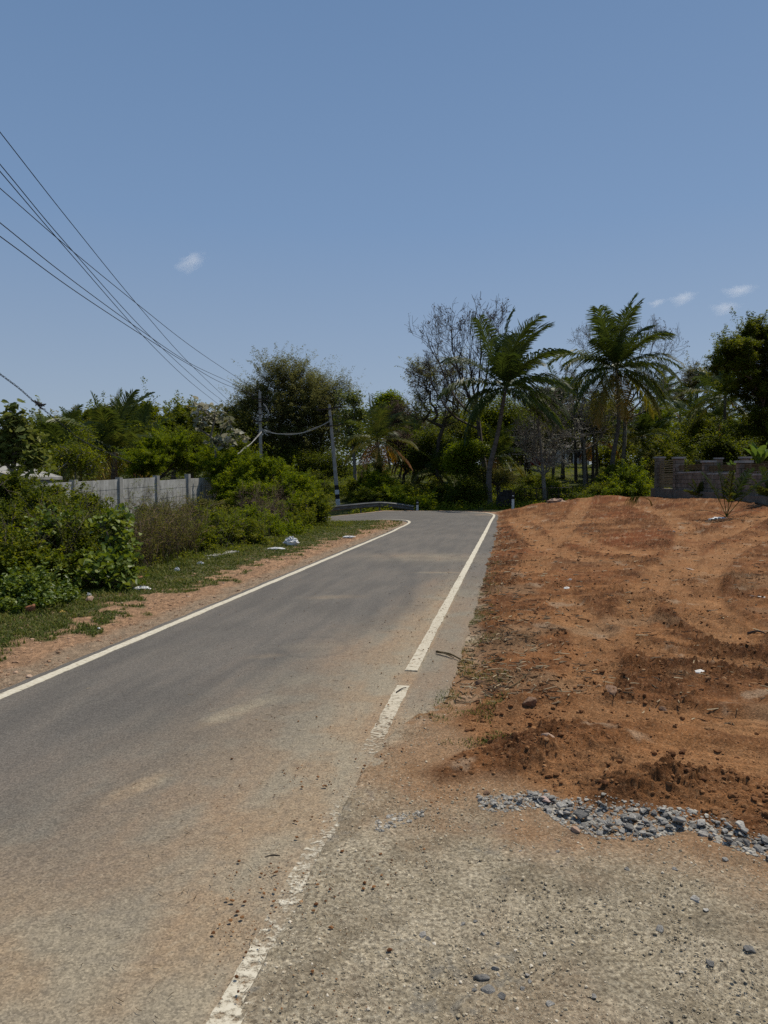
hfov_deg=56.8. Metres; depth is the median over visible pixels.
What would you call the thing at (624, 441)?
bare tree
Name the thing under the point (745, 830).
crushed stone
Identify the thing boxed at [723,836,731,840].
crushed stone
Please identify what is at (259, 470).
shrub
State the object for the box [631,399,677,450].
tree
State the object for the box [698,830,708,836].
crushed stone
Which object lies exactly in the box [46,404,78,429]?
tree
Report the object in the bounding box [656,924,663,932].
crushed stone
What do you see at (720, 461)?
block wall
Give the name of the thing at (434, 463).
palm
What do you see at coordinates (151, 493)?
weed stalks
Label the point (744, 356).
tree
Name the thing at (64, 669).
road line
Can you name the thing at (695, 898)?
crushed stone
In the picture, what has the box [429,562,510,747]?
grass
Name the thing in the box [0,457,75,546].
thicket
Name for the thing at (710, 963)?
crushed stone
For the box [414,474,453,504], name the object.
bush
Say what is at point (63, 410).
palm
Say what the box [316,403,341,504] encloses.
utility pole
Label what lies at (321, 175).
sky
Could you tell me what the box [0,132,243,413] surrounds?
power line
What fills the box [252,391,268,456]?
utility pole
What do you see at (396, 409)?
tree
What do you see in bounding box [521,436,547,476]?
tree
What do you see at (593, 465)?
tree
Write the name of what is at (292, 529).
weeds
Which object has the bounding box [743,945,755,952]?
crushed stone
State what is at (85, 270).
power line
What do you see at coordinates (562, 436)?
bare tree
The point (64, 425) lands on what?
service cable
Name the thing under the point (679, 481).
block wall
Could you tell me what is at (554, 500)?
sack
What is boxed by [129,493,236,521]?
weeds
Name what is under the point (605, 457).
tree
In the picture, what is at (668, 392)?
palm
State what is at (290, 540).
plastic bag
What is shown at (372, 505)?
guardrail
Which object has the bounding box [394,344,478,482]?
bare tree
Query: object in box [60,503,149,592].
creeper
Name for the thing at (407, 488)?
bush
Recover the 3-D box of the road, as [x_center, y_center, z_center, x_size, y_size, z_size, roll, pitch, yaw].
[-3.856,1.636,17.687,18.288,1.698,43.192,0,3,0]
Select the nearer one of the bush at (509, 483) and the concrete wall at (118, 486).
the concrete wall at (118, 486)
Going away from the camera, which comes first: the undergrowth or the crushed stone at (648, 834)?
the crushed stone at (648, 834)
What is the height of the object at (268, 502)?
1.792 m
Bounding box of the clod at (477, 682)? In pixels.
[474,680,484,684]
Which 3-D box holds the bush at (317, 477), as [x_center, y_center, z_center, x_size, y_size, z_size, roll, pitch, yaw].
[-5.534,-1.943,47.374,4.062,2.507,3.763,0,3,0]
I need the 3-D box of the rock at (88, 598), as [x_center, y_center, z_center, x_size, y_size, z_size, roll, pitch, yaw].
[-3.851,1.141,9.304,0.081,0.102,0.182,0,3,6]
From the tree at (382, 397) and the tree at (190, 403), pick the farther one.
the tree at (382, 397)
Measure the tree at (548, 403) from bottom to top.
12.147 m
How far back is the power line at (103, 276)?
19.71 m
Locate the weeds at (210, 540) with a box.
[188,500,272,550]
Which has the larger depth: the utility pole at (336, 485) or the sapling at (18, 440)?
the utility pole at (336, 485)
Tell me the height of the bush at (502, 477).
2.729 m
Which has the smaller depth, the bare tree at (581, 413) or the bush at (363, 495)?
the bush at (363, 495)
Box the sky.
[0,0,767,465]
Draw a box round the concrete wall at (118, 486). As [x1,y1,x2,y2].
[31,474,215,528]
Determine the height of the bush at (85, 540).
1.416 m
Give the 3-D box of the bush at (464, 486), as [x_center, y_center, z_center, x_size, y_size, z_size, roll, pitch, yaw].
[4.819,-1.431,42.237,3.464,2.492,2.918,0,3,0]
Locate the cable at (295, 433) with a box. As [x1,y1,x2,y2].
[263,420,329,434]
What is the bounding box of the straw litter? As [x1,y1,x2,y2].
[69,516,767,1019]
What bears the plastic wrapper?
on the verge
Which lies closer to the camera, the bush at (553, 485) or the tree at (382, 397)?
the bush at (553, 485)
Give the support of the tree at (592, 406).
on the ground at (345, 512)
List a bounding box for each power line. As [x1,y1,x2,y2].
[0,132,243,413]
[0,164,237,413]
[0,171,225,410]
[0,188,259,392]
[0,222,250,395]
[0,236,265,397]
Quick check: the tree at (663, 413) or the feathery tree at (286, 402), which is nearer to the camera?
the feathery tree at (286, 402)
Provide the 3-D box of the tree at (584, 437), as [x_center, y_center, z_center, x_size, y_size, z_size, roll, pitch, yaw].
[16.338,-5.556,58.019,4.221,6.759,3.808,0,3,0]
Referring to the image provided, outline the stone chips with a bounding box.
[375,789,767,860]
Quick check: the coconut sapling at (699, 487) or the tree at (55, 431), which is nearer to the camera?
the coconut sapling at (699, 487)
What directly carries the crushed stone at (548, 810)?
on the gravel at (430, 751)
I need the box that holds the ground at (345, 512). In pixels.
[56,465,671,660]
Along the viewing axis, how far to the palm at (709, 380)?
57.60 m
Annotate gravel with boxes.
[235,659,767,1023]
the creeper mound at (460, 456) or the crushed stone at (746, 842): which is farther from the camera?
the creeper mound at (460, 456)
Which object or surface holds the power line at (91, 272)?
attached to the utility pole at (260, 421)
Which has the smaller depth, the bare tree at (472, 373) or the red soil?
the red soil
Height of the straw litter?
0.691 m
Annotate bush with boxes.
[0,494,120,565]
[0,524,95,585]
[292,469,329,495]
[340,464,366,499]
[349,484,394,508]
[357,464,404,501]
[382,482,438,510]
[387,474,418,496]
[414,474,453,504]
[439,467,493,506]
[466,463,525,496]
[492,473,523,487]
[505,476,541,505]
[517,466,563,484]
[527,474,577,500]
[560,482,622,499]
[581,462,625,496]
[593,458,653,497]
[624,441,668,495]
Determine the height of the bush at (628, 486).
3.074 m
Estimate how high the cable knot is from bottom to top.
0.633 m
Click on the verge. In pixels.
(42, 653)
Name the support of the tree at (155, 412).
on the ground at (345, 512)
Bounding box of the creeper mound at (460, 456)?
[437,437,498,499]
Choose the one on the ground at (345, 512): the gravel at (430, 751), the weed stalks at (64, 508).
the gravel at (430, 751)
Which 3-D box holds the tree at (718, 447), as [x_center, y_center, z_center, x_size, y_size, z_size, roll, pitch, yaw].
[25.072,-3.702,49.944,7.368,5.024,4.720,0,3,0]
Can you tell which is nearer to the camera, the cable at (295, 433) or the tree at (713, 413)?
the cable at (295, 433)
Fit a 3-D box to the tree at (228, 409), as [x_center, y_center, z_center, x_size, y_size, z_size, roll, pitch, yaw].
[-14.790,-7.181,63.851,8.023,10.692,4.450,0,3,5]
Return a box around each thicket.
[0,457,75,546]
[2,478,135,533]
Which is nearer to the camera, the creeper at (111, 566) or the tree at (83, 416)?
the creeper at (111, 566)
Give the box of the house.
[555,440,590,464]
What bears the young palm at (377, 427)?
on the ground at (345, 512)
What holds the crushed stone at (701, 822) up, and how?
on the gravel at (430, 751)
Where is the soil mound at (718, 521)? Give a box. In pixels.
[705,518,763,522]
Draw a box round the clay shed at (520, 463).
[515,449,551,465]
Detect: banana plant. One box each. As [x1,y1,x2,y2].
[728,459,737,471]
[743,442,767,472]
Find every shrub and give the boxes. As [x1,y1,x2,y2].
[16,421,111,482]
[112,419,208,478]
[188,430,250,516]
[213,443,298,514]
[247,457,323,522]
[275,480,337,528]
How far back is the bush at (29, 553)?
9.81 m
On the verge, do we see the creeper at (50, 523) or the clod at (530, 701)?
the creeper at (50, 523)
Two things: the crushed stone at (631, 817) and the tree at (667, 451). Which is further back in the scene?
the tree at (667, 451)
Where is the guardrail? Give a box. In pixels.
[328,502,413,512]
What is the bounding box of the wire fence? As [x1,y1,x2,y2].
[514,487,572,506]
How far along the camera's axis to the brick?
8.32 m
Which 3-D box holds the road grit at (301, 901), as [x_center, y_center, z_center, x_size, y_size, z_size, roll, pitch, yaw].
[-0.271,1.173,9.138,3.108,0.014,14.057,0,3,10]
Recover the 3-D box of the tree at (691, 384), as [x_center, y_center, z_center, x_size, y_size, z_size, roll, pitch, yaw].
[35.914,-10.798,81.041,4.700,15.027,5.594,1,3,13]
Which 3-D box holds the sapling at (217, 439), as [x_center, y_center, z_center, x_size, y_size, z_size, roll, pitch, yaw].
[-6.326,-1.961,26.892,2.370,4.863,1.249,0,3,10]
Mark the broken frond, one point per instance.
(631, 499)
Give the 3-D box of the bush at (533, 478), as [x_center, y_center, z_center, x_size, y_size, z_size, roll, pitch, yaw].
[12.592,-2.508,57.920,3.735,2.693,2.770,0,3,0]
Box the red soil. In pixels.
[428,495,767,840]
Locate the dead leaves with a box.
[681,517,750,523]
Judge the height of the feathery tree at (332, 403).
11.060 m
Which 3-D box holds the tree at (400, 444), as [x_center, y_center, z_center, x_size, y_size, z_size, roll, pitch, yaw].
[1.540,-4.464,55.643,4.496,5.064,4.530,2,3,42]
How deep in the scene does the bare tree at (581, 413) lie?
55.66 m
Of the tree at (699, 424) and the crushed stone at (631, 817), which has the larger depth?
the tree at (699, 424)
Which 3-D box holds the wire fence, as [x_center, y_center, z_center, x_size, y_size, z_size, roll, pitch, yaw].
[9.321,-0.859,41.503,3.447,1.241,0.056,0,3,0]
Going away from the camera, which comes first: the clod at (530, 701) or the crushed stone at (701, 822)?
the crushed stone at (701, 822)
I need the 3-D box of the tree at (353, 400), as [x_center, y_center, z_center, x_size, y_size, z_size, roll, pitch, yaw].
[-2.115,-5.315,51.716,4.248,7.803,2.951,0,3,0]
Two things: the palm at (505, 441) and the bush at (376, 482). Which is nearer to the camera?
the bush at (376, 482)
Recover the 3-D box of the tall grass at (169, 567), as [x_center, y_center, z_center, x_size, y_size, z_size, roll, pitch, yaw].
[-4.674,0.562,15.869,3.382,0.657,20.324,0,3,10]
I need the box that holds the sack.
[546,498,566,502]
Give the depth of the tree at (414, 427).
59.94 m
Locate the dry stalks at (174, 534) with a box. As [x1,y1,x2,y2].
[110,493,214,567]
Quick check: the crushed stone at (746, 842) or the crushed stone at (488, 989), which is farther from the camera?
the crushed stone at (746, 842)
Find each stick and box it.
[436,651,460,659]
[747,630,765,633]
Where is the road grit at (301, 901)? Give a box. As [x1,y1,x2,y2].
[209,551,489,1022]
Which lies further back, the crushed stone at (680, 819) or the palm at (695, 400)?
the palm at (695, 400)
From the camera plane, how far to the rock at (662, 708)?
4.82 m
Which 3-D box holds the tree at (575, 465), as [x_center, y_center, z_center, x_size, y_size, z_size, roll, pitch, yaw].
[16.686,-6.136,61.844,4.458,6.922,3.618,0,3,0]
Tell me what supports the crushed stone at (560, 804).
on the stone chips
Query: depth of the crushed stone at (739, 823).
3.21 m
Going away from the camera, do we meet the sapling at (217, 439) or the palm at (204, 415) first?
the sapling at (217, 439)
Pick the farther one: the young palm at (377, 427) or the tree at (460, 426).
the tree at (460, 426)
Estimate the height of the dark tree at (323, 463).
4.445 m
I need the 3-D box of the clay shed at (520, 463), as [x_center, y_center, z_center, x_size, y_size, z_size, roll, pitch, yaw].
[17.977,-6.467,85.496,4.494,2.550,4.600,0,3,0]
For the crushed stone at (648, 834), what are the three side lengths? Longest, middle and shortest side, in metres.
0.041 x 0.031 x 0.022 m
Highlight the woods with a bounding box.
[51,395,747,480]
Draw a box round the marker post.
[512,492,513,508]
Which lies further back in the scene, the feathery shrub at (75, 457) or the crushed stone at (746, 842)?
the feathery shrub at (75, 457)
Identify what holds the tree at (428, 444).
on the ground at (345, 512)
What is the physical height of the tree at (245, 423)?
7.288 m
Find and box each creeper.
[17,503,84,553]
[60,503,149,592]
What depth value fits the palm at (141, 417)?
54.33 m
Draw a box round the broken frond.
[625,496,651,505]
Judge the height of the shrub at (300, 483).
2.573 m
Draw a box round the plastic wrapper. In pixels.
[132,586,150,589]
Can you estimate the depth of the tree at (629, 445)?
69.20 m
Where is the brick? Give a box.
[25,604,34,611]
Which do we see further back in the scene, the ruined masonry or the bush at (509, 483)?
the bush at (509, 483)
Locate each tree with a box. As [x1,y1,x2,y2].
[0,415,46,461]
[26,395,75,451]
[42,422,107,481]
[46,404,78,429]
[62,390,109,480]
[70,393,181,479]
[95,394,139,473]
[118,376,175,431]
[131,409,279,477]
[134,390,201,479]
[163,395,209,477]
[176,374,264,437]
[183,340,349,464]
[208,399,273,458]
[258,439,360,487]
[273,352,376,486]
[332,386,378,481]
[366,389,407,469]
[373,424,423,483]
[379,394,430,477]
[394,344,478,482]
[396,419,459,479]
[402,291,510,491]
[426,406,502,479]
[461,393,545,470]
[505,384,589,502]
[510,366,638,486]
[510,404,569,475]
[514,377,590,468]
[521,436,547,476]
[536,421,581,483]
[554,315,701,471]
[558,403,590,480]
[561,404,609,483]
[576,414,615,484]
[578,394,615,445]
[584,399,650,456]
[586,439,634,477]
[626,406,696,484]
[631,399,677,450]
[651,410,722,461]
[667,379,698,439]
[675,436,739,471]
[681,351,715,397]
[689,423,767,471]
[702,308,767,447]
[705,413,755,446]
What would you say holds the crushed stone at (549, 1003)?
on the gravel at (430, 751)
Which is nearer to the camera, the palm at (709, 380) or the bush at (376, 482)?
the bush at (376, 482)
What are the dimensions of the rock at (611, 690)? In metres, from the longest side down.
0.170 x 0.081 x 0.061 m
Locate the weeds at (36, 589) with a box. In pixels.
[0,559,84,613]
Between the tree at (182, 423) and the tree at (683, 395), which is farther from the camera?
the tree at (683, 395)
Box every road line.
[0,519,410,698]
[206,511,494,1023]
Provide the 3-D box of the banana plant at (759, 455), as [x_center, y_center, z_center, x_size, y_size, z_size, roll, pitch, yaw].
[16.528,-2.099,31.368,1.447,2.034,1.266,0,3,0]
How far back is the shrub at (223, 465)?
26.38 m
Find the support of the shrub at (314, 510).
on the verge
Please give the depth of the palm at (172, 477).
69.76 m
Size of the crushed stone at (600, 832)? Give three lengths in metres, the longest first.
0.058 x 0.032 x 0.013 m
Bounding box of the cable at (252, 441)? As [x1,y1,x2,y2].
[240,431,261,452]
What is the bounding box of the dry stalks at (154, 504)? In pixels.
[109,486,219,536]
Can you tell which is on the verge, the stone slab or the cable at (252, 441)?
the stone slab
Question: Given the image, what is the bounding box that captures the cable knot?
[31,400,45,423]
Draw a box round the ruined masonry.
[496,490,512,505]
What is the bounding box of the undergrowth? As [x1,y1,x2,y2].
[218,462,687,517]
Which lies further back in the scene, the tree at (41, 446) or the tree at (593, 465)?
the tree at (593, 465)
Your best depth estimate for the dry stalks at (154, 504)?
16.51 m
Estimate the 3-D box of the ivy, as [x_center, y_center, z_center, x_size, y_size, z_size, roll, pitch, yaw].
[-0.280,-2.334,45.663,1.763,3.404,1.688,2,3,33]
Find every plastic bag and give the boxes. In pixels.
[268,547,283,549]
[283,536,299,545]
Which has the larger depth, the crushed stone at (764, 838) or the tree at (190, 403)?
the tree at (190, 403)
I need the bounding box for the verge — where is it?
[0,520,406,689]
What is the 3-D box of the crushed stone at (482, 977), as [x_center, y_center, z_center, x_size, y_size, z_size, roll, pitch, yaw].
[0.313,1.494,2.277,0.050,0.023,0.036,-1,3,-13]
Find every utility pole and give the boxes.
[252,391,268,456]
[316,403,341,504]
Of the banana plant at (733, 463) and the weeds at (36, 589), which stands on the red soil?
the banana plant at (733, 463)
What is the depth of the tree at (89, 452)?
45.75 m
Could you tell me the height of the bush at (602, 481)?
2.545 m
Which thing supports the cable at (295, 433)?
attached to the utility pole at (260, 421)
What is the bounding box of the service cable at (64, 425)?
[0,373,174,476]
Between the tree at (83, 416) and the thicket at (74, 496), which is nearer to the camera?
the thicket at (74, 496)
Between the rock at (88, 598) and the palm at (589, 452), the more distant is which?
the palm at (589, 452)
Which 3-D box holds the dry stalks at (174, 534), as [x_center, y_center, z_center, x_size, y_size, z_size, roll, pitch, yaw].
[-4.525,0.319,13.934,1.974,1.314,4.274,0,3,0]
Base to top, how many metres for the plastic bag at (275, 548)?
0.088 m
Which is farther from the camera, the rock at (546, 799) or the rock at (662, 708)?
the rock at (662, 708)
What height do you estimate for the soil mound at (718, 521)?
0.238 m
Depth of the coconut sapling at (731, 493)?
21.31 m
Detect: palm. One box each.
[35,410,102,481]
[45,388,171,481]
[59,404,83,478]
[117,403,173,477]
[161,405,176,479]
[193,410,219,475]
[345,392,420,476]
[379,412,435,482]
[411,439,458,491]
[437,307,576,506]
[478,422,527,493]
[534,362,597,478]
[547,293,686,477]
[566,403,630,477]
[605,392,682,460]
[631,363,691,446]
[659,382,722,463]
[671,340,754,434]
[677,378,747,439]
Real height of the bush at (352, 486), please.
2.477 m
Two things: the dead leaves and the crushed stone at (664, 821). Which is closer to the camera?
the crushed stone at (664, 821)
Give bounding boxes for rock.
[85,596,93,601]
[541,796,550,801]
[570,826,580,832]
[605,685,616,695]
[659,706,666,710]
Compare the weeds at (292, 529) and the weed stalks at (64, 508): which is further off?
the weeds at (292, 529)
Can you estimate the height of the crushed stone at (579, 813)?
0.025 m
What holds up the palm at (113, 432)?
on the ground at (345, 512)
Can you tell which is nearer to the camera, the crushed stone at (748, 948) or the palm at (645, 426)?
the crushed stone at (748, 948)
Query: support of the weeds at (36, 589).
on the verge
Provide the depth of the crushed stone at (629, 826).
3.23 m
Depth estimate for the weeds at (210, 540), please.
16.47 m
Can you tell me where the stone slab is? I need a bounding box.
[205,550,238,559]
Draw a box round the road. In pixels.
[0,511,497,1023]
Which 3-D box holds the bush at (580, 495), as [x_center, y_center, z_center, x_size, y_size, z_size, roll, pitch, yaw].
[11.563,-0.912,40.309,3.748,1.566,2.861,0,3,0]
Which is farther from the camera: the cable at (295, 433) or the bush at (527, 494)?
the cable at (295, 433)
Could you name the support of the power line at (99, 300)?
attached to the utility pole at (260, 421)
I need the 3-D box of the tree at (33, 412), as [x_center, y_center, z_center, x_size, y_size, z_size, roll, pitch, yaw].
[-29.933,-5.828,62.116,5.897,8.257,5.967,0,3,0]
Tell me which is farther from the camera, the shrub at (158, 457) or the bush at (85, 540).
the shrub at (158, 457)
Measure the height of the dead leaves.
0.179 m
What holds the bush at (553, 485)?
on the ground at (345, 512)
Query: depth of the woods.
97.07 m
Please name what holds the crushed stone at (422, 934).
on the gravel at (430, 751)
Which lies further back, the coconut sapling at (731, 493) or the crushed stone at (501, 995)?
the coconut sapling at (731, 493)
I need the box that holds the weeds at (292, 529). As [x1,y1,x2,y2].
[236,501,311,536]
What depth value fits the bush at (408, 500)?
40.66 m
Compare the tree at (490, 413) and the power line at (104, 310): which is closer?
the power line at (104, 310)
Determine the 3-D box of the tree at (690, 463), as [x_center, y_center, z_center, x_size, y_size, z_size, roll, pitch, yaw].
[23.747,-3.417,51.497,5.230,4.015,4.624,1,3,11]
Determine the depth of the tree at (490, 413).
60.69 m
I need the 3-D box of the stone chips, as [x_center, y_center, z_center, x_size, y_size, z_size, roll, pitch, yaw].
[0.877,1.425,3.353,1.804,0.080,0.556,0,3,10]
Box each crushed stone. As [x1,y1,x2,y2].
[419,931,425,937]
[473,974,489,980]
[481,984,494,993]
[497,992,505,999]
[546,808,551,813]
[546,1000,554,1006]
[556,801,567,807]
[573,809,587,818]
[595,830,602,835]
[624,815,634,819]
[626,822,633,829]
[646,832,653,836]
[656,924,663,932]
[657,816,668,823]
[672,817,686,822]
[690,823,697,828]
[690,895,699,902]
[697,819,705,825]
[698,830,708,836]
[706,959,713,966]
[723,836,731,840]
[733,820,744,828]
[741,827,748,833]
[741,838,749,846]
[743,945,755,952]
[753,844,764,852]
[761,834,767,843]
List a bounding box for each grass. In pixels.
[71,511,336,592]
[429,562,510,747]
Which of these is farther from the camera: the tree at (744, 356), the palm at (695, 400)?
the palm at (695, 400)
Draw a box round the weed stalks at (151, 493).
[59,476,195,537]
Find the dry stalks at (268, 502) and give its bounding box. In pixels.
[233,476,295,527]
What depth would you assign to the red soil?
6.37 m
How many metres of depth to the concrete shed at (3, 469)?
21.37 m
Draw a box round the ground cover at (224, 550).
[73,520,351,590]
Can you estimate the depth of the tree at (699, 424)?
58.99 m
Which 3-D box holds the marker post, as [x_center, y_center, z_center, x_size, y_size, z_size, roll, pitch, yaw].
[6.700,-0.541,36.911,0.125,0.997,0.110,0,3,0]
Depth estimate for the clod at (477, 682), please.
5.57 m
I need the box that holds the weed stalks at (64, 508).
[0,475,127,563]
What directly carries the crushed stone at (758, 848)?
on the gravel at (430, 751)
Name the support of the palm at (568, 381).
on the ground at (345, 512)
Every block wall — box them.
[651,457,767,504]
[695,456,767,473]
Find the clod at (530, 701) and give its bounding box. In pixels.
[522,696,536,706]
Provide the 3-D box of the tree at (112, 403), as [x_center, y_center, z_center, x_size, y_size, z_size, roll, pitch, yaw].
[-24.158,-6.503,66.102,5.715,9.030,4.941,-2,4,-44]
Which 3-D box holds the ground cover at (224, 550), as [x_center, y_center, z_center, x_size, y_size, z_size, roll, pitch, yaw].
[-4.730,0.652,16.104,4.486,0.501,20.780,0,3,10]
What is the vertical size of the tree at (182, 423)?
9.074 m
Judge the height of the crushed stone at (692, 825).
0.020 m
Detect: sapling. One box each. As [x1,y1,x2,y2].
[0,398,57,478]
[185,396,249,498]
[683,480,706,497]
[691,463,767,516]
[750,466,767,495]
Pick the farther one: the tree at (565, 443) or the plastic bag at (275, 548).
the tree at (565, 443)
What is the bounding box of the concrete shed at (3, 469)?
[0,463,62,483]
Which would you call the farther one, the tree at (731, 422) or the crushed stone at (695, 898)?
the tree at (731, 422)
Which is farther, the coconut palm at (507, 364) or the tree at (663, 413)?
the tree at (663, 413)
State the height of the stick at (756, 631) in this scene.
0.054 m
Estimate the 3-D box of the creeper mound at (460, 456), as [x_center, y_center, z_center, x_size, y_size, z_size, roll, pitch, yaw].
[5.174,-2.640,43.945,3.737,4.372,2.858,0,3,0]
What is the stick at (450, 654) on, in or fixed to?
on the road
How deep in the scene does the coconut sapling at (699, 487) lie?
31.52 m
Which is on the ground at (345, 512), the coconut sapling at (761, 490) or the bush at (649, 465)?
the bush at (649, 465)
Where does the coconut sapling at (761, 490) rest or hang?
on the red soil
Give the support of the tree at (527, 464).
on the ground at (345, 512)
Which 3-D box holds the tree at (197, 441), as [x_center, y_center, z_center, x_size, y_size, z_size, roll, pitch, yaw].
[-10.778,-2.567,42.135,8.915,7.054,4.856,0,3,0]
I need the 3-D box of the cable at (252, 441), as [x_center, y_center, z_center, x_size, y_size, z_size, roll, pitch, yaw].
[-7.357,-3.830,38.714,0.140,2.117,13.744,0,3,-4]
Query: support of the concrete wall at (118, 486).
on the ground at (345, 512)
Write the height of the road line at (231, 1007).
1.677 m
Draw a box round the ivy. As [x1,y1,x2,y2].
[369,449,392,488]

